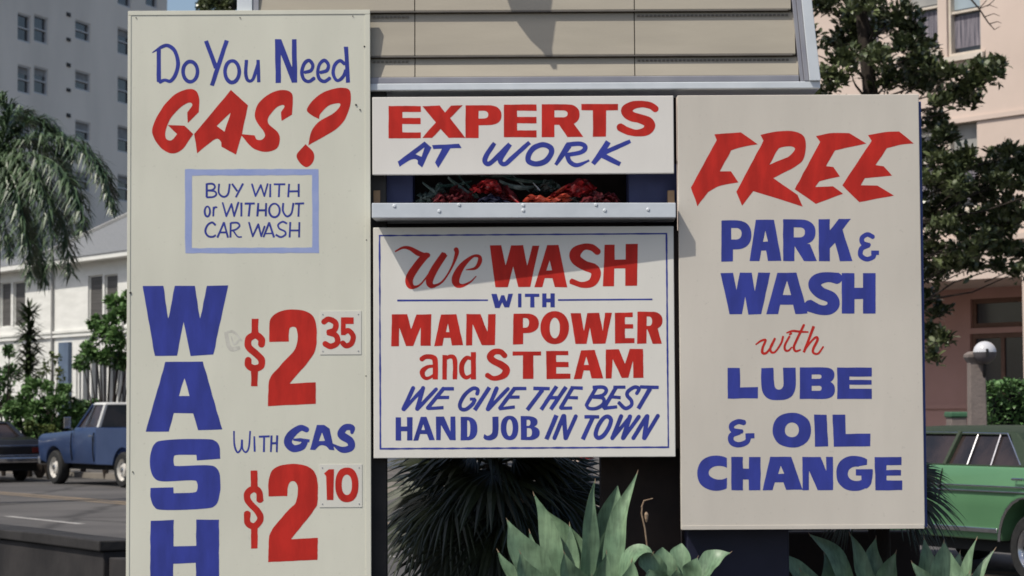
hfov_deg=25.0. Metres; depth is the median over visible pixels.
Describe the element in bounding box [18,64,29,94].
window
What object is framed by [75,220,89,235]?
window
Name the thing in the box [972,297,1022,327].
window
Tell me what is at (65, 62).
apartment building
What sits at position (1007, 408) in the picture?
hedge
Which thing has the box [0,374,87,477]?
bush
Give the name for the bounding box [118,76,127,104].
window
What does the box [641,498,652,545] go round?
dry stalk
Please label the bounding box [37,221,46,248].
window
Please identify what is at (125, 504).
road yellow line
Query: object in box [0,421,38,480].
sedan
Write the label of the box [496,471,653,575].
agave
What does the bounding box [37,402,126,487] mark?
pickup truck
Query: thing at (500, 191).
flowers
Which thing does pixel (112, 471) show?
sidewalk
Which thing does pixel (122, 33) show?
window
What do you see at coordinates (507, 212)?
ledge
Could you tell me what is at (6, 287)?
window
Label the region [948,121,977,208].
window
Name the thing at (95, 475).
kerb
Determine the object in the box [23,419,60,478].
bush
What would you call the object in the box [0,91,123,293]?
feather palm
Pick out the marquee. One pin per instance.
(477, 48)
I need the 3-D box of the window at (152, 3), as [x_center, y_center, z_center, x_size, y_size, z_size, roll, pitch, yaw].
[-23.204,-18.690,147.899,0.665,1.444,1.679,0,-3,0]
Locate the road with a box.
[0,473,1019,575]
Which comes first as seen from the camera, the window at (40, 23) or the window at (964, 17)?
the window at (964, 17)
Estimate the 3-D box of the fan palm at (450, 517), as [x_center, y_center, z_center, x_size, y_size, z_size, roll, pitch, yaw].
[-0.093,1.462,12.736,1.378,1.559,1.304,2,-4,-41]
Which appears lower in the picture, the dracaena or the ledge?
the dracaena
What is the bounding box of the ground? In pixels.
[388,457,598,483]
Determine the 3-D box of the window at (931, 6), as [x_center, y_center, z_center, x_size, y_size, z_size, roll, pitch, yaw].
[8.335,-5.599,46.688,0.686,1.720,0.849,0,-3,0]
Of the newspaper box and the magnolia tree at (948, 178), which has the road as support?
the newspaper box
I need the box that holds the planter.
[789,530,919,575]
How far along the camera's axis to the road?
37.06 m
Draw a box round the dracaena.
[4,297,47,476]
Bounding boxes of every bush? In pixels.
[0,343,23,475]
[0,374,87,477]
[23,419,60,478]
[35,351,65,413]
[69,396,98,471]
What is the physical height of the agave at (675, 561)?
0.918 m
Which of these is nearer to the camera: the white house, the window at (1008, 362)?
the window at (1008, 362)
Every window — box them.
[2,282,10,326]
[15,281,24,326]
[18,13,29,43]
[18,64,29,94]
[18,119,29,137]
[34,14,46,44]
[34,66,46,95]
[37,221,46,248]
[75,20,89,42]
[75,70,89,91]
[75,120,89,141]
[75,170,89,190]
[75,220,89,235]
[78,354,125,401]
[90,275,101,320]
[106,274,117,313]
[118,0,129,7]
[118,27,127,55]
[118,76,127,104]
[118,125,127,152]
[118,174,126,201]
[146,0,156,8]
[905,0,937,51]
[921,128,934,203]
[948,0,980,56]
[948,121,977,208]
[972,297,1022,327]
[972,332,1023,395]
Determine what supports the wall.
on the road
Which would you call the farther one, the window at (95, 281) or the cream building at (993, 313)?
the window at (95, 281)
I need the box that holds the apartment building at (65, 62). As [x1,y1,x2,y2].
[0,0,166,259]
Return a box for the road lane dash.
[5,516,83,523]
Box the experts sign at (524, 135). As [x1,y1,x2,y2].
[372,96,673,174]
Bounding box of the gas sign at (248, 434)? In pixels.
[126,10,370,575]
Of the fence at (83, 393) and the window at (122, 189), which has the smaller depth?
the fence at (83, 393)
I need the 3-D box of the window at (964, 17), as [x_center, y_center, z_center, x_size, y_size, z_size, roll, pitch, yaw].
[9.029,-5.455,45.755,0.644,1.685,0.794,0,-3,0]
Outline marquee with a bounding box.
[237,0,820,96]
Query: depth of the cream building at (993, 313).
46.51 m
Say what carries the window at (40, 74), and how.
in the apartment building at (65, 62)
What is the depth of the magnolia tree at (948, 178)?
32.79 m
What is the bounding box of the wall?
[0,524,125,575]
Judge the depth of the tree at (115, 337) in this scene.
53.74 m
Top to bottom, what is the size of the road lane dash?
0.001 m
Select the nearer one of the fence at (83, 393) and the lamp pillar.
the lamp pillar
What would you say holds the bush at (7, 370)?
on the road
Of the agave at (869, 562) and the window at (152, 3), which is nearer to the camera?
the agave at (869, 562)
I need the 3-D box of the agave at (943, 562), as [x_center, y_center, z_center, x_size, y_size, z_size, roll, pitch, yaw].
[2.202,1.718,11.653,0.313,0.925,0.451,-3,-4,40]
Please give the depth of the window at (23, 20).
132.51 m
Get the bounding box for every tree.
[71,289,126,478]
[194,0,236,10]
[812,0,1023,365]
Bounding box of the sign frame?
[370,92,788,575]
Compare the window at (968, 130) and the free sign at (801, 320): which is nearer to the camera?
the free sign at (801, 320)
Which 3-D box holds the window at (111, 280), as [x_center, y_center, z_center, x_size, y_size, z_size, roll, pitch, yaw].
[-10.867,0.285,63.007,0.508,1.310,0.687,0,-3,0]
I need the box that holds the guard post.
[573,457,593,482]
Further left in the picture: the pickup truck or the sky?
the pickup truck
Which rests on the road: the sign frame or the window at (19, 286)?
the sign frame
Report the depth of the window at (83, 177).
139.01 m
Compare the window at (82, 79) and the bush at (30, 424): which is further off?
the window at (82, 79)
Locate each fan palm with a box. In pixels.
[388,457,598,575]
[821,462,969,562]
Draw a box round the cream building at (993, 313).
[676,0,1023,425]
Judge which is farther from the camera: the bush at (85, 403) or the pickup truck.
the bush at (85, 403)
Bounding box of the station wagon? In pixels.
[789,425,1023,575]
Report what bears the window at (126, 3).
in the apartment building at (65, 62)
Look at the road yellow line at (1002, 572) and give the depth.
40.71 m
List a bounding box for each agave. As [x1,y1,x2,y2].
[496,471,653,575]
[639,543,730,575]
[789,532,896,575]
[911,536,995,575]
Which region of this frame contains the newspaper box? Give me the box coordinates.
[944,412,966,424]
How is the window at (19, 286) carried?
in the white house
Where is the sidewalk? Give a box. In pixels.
[70,469,404,487]
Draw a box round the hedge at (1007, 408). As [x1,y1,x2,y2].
[986,377,1023,424]
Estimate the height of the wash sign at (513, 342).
1.164 m
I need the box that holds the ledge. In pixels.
[372,203,675,223]
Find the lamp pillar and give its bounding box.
[963,341,996,424]
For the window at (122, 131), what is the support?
in the apartment building at (65, 62)
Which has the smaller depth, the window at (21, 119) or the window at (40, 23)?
the window at (21, 119)
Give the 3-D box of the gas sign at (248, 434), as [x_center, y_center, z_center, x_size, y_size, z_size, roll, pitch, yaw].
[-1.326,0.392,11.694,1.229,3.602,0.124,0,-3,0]
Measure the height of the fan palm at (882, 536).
1.336 m
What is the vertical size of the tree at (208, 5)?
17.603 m
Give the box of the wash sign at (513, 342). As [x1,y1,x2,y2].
[373,226,675,457]
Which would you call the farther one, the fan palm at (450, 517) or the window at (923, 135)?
the window at (923, 135)
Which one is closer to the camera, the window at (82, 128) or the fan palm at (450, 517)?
the fan palm at (450, 517)
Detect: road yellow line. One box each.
[0,491,1018,574]
[0,493,1007,575]
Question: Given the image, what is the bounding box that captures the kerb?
[0,471,598,506]
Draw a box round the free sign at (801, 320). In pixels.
[677,94,926,529]
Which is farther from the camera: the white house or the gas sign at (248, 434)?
the white house
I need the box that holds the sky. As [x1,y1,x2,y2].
[167,0,197,10]
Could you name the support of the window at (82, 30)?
in the apartment building at (65, 62)
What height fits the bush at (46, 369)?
3.142 m
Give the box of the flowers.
[415,175,621,202]
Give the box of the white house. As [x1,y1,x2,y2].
[0,213,416,467]
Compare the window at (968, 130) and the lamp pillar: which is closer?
the lamp pillar

